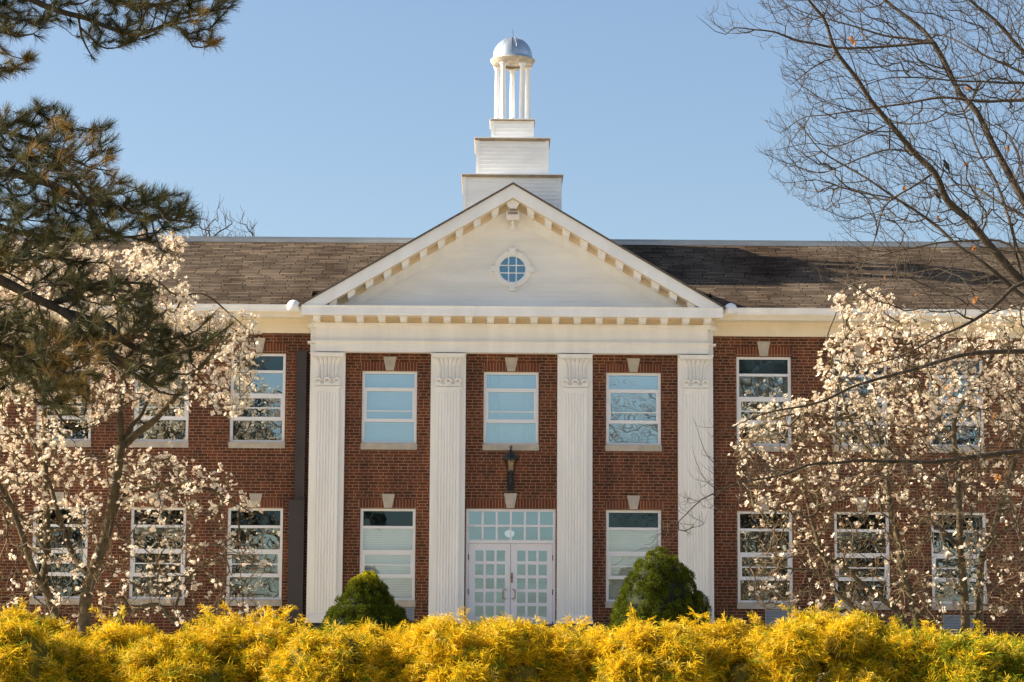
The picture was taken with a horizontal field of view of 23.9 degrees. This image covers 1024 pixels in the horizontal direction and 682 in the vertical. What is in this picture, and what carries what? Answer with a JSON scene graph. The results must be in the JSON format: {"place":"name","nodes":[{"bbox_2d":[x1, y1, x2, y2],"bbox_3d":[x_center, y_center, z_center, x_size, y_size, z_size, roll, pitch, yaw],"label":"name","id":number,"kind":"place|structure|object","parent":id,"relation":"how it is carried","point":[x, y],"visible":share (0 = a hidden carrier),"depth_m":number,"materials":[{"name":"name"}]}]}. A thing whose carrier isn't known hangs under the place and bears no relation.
{"place":"outdoors","nodes":[
{"label":"outdoors","id":0,"kind":"place"},
{"bbox_2d":[0,0,1023,241],"label":"sky","id":1,"kind":"structure","parent":0,"point":[313,118],"materials":[{"name":"blue"}]},
{"bbox_3d":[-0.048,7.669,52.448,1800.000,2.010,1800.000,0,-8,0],"label":"ground","id":2,"kind":"structure","parent":0,"visible":0},
{"bbox_2d":[0,597,99,681],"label":"golden cypress","id":3,"kind":"object","parent":2,"relation":"on","point":[28,653],"visible":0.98,"depth_m":22.83,"materials":[{"name":"yellow plant"}]},
{"bbox_2d":[46,604,164,681],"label":"golden cypress","id":4,"kind":"object","parent":2,"relation":"on","point":[103,645],"visible":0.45,"depth_m":23.34,"materials":[{"name":"yellow plant"}]},
{"bbox_2d":[0,0,242,432],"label":"pine tree","id":5,"kind":"object","parent":2,"relation":"on","point":[39,360],"visible":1,"depth_m":18.99,"materials":[{"name":"green plant"}]},
{"bbox_2d":[0,228,275,640],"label":"magnolia tree","id":6,"kind":"object","parent":2,"relation":"on","point":[128,438],"visible":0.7,"depth_m":44.72,"materials":[{"name":"white plant"}]},
{"bbox_2d":[102,621,253,681],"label":"golden cypress","id":7,"kind":"object","parent":2,"relation":"on","point":[168,660],"visible":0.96,"depth_m":22.89,"materials":[{"name":"yellow plant"}]},
{"bbox_2d":[188,199,245,235],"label":"distant tree","id":8,"kind":"object","parent":2,"relation":"on","point":[208,230],"visible":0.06,"depth_m":77.98,"materials":[{"name":"brown plant"}]},
{"bbox_2d":[230,206,257,236],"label":"distant tree","id":9,"kind":"object","parent":2,"relation":"on","point":[252,233],"visible":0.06,"depth_m":80.25,"materials":[{"name":"brown plant"}]},
{"bbox_2d":[184,600,318,681],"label":"golden cypress","id":10,"kind":"object","parent":2,"relation":"on","point":[225,637],"visible":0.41,"depth_m":23.43,"materials":[{"name":"yellow plant"}]},
{"bbox_2d":[248,614,395,681],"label":"golden cypress","id":11,"kind":"object","parent":2,"relation":"on","point":[309,655],"visible":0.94,"depth_m":22.89,"materials":[{"name":"yellow plant"}]},
{"bbox_2d":[319,570,411,636],"bbox_3d":[-2.932,5.418,48.215,1.969,1.697,2.022,0,-8,0],"label":"dwarf spruce","id":12,"kind":"object","parent":2,"relation":"on","point":[364,596],"visible":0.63,"depth_m":47.79,"materials":[{"name":"green plant"}]},
{"bbox_2d":[345,616,424,681],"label":"golden cypress","id":13,"kind":"object","parent":2,"relation":"on","point":[396,659],"visible":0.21,"depth_m":23.25,"materials":[{"name":"yellow plant"}]},
{"bbox_2d":[394,605,556,681],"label":"golden cypress","id":14,"kind":"object","parent":2,"relation":"on","point":[501,649],"visible":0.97,"depth_m":22.95,"materials":[{"name":"yellow plant"}]},
{"bbox_2d":[0,37,1023,642],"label":"brick building","id":15,"kind":"structure","parent":2,"relation":"on","point":[408,393],"depth_m":53.16,"materials":[{"name":"brick"}]},
{"bbox_2d":[29,507,88,604],"bbox_3d":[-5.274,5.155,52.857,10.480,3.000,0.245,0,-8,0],"label":"window","id":16,"kind":"structure","parent":15,"relation":"in","point":[75,535],"depth_m":52.92,"materials":[{"name":"glass"}]},
{"bbox_2d":[36,353,92,446],"bbox_3d":[-9.872,1.295,53.378,1.240,2.105,0.215,0,-8,0],"label":"window","id":17,"kind":"structure","parent":15,"relation":"in","point":[79,434],"depth_m":53.31,"materials":[{"name":"glass"}]},
{"bbox_2d":[128,507,185,604],"bbox_3d":[-7.752,4.715,52.942,1.240,2.135,0.215,0,-8,0],"label":"window","id":18,"kind":"structure","parent":15,"relation":"in","point":[155,541],"depth_m":52.95,"materials":[{"name":"glass"}]},
{"bbox_2d":[132,355,189,447],"bbox_3d":[-7.732,1.311,53.397,1.240,2.105,0.215,0,-8,0],"label":"window","id":19,"kind":"structure","parent":15,"relation":"in","point":[170,427],"depth_m":53.33,"materials":[{"name":"glass"}]},
{"bbox_2d":[225,508,282,605],"bbox_3d":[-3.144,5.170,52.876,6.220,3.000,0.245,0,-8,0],"label":"window","id":20,"kind":"structure","parent":15,"relation":"in","point":[264,530],"depth_m":52.97,"materials":[{"name":"glass"}]},
{"bbox_2d":[228,353,285,447],"bbox_3d":[-5.612,1.326,53.415,1.240,2.105,0.215,0,-8,0],"label":"window","id":21,"kind":"structure","parent":15,"relation":"in","point":[262,424],"depth_m":53.41,"materials":[{"name":"glass"}]},
{"bbox_2d":[360,508,415,606],"bbox_3d":[-2.721,4.738,52.887,1.240,2.135,0.215,0,-8,0],"label":"window","id":22,"kind":"structure","parent":15,"relation":"in","point":[372,521],"depth_m":52.97,"materials":[{"name":"glass"}]},
{"bbox_2d":[361,371,416,449],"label":"window","id":23,"kind":"structure","parent":15,"relation":"in","point":[389,398],"depth_m":53.33,"materials":[{"name":"glass"}]},
{"bbox_2d":[468,543,509,622],"bbox_3d":[-0.506,5.478,52.780,0.933,2.115,0.123,0,-8,0],"label":"door","id":24,"kind":"structure","parent":15,"relation":"in","point":[488,563],"depth_m":52.84,"materials":[{"name":"paint"}]},
{"bbox_2d":[502,446,519,491],"bbox_3d":[-0.027,2.767,52.869,0.384,1.020,0.461,0,-8,0],"label":"wall lantern","id":25,"kind":"object","parent":15,"relation":"attached to","point":[510,455],"depth_m":52.80,"materials":[{"name":"black metal"}]},
{"bbox_2d":[483,372,538,450],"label":"window","id":26,"kind":"structure","parent":15,"relation":"in","point":[510,398],"depth_m":53.36,"materials":[{"name":"glass"}]},
{"bbox_2d":[506,211,518,229],"bbox_3d":[0.017,-2.673,53.394,0.280,0.382,0.390,0,-8,0],"label":"floodlight","id":27,"kind":"object","parent":15,"relation":"attached to","point":[512,216],"visible":1,"depth_m":53.24,"materials":[{"name":"white paint"}]},
{"bbox_2d":[510,544,552,623],"bbox_3d":[0.435,5.485,52.788,0.933,2.115,0.123,0,-8,0],"label":"door","id":28,"kind":"structure","parent":15,"relation":"in","point":[531,564],"depth_m":52.85,"materials":[{"name":"paint"}]},
{"bbox_2d":[605,510,660,607],"bbox_3d":[2.658,4.776,52.933,1.240,2.135,0.215,0,-8,0],"label":"window","id":29,"kind":"structure","parent":15,"relation":"in","point":[618,522],"depth_m":53.05,"materials":[{"name":"glass"}]},
{"bbox_2d":[605,373,661,450],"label":"window","id":30,"kind":"structure","parent":15,"relation":"in","point":[633,400],"depth_m":53.37,"materials":[{"name":"glass"}]},
{"bbox_2d":[736,357,792,451],"bbox_3d":[5.568,1.405,53.512,1.240,2.105,0.215,0,-8,0],"label":"window","id":31,"kind":"structure","parent":15,"relation":"in","point":[759,380],"depth_m":53.57,"materials":[{"name":"glass"}]},
{"bbox_2d":[737,511,793,608],"bbox_3d":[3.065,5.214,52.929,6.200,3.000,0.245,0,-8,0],"label":"window","id":32,"kind":"structure","parent":15,"relation":"in","point":[748,540],"depth_m":53.07,"materials":[{"name":"glass"}]},
{"bbox_2d":[832,358,887,451],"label":"window","id":33,"kind":"structure","parent":15,"relation":"in","point":[859,379],"depth_m":53.54,"materials":[{"name":"glass"}]},
{"bbox_2d":[834,512,890,609],"bbox_3d":[7.677,4.825,53.076,1.240,2.135,0.215,0,-8,0],"label":"window","id":34,"kind":"structure","parent":15,"relation":"in","point":[873,548],"depth_m":53.10,"materials":[{"name":"glass"}]},
{"bbox_2d":[929,359,985,452],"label":"window","id":35,"kind":"structure","parent":15,"relation":"in","point":[973,441],"depth_m":53.53,"materials":[{"name":"glass"}]},
{"bbox_2d":[931,512,988,609],"bbox_3d":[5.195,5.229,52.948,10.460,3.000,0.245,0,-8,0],"label":"window","id":36,"kind":"structure","parent":15,"relation":"in","point":[948,605],"depth_m":53.10,"materials":[{"name":"glass"}]},
{"bbox_2d":[459,623,607,636],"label":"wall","id":37,"kind":"structure","parent":2,"relation":"on","point":[572,628],"depth_m":49.40,"materials":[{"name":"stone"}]},
{"bbox_2d":[519,614,612,681],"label":"golden cypress","id":38,"kind":"object","parent":2,"relation":"on","point":[567,662],"visible":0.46,"depth_m":23.18,"materials":[{"name":"yellow plant"}]},
{"bbox_2d":[574,602,735,681],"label":"golden cypress","id":39,"kind":"object","parent":2,"relation":"on","point":[673,652],"visible":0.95,"depth_m":22.91,"materials":[{"name":"yellow plant"}]},
{"bbox_2d":[606,545,711,635],"bbox_3d":[2.940,5.166,48.181,2.121,2.180,2.236,0,-8,0],"label":"dwarf spruce","id":40,"kind":"object","parent":2,"relation":"on","point":[658,586],"visible":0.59,"depth_m":47.71,"materials":[{"name":"green plant"}]},
{"bbox_2d":[688,606,817,681],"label":"golden cypress","id":41,"kind":"object","parent":2,"relation":"on","point":[722,636],"visible":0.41,"depth_m":23.38,"materials":[{"name":"yellow plant"}]},
{"bbox_2d":[735,600,906,681],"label":"golden cypress","id":42,"kind":"object","parent":2,"relation":"on","point":[806,649],"visible":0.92,"depth_m":23.18,"materials":[{"name":"yellow plant"}]},
{"bbox_2d":[650,0,1023,566],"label":"bare tree","id":43,"kind":"object","parent":2,"relation":"on","point":[1016,276],"visible":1,"depth_m":29.17,"materials":[{"name":"brown plant"}]},
{"bbox_2d":[934,189,941,202],"bbox_3d":[5.101,-1.736,28.991,0.098,0.173,0.078,-3,-8,24],"label":"bird","id":44,"kind":"object","parent":43,"relation":"attached to","point":[938,196],"visible":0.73,"depth_m":28.97},
{"bbox_2d":[943,160,949,171],"bbox_3d":[5.244,-2.102,29.192,0.098,0.173,0.078,-3,-8,24],"label":"bird","id":45,"kind":"object","parent":43,"relation":"attached to","point":[947,166],"visible":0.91,"depth_m":29.17},
{"bbox_2d":[728,284,1023,639],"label":"magnolia tree","id":46,"kind":"object","parent":2,"relation":"on","point":[900,561],"visible":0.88,"depth_m":44.31,"materials":[{"name":"white plant"}]},
{"bbox_2d":[825,614,950,681],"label":"golden cypress","id":47,"kind":"object","parent":2,"relation":"on","point":[902,649],"visible":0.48,"depth_m":23.33,"materials":[{"name":"yellow plant"}]},
{"bbox_2d":[904,617,1023,681],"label":"golden cypress","id":48,"kind":"object","parent":2,"relation":"on","point":[963,657],"visible":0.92,"depth_m":23.07,"materials":[{"name":"yellow plant"}]},
{"bbox_2d":[992,634,1023,681],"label":"golden cypress","id":49,"kind":"object","parent":2,"relation":"on","point":[1022,662],"visible":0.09,"depth_m":23.09,"materials":[{"name":"yellow plant"}]}
]}

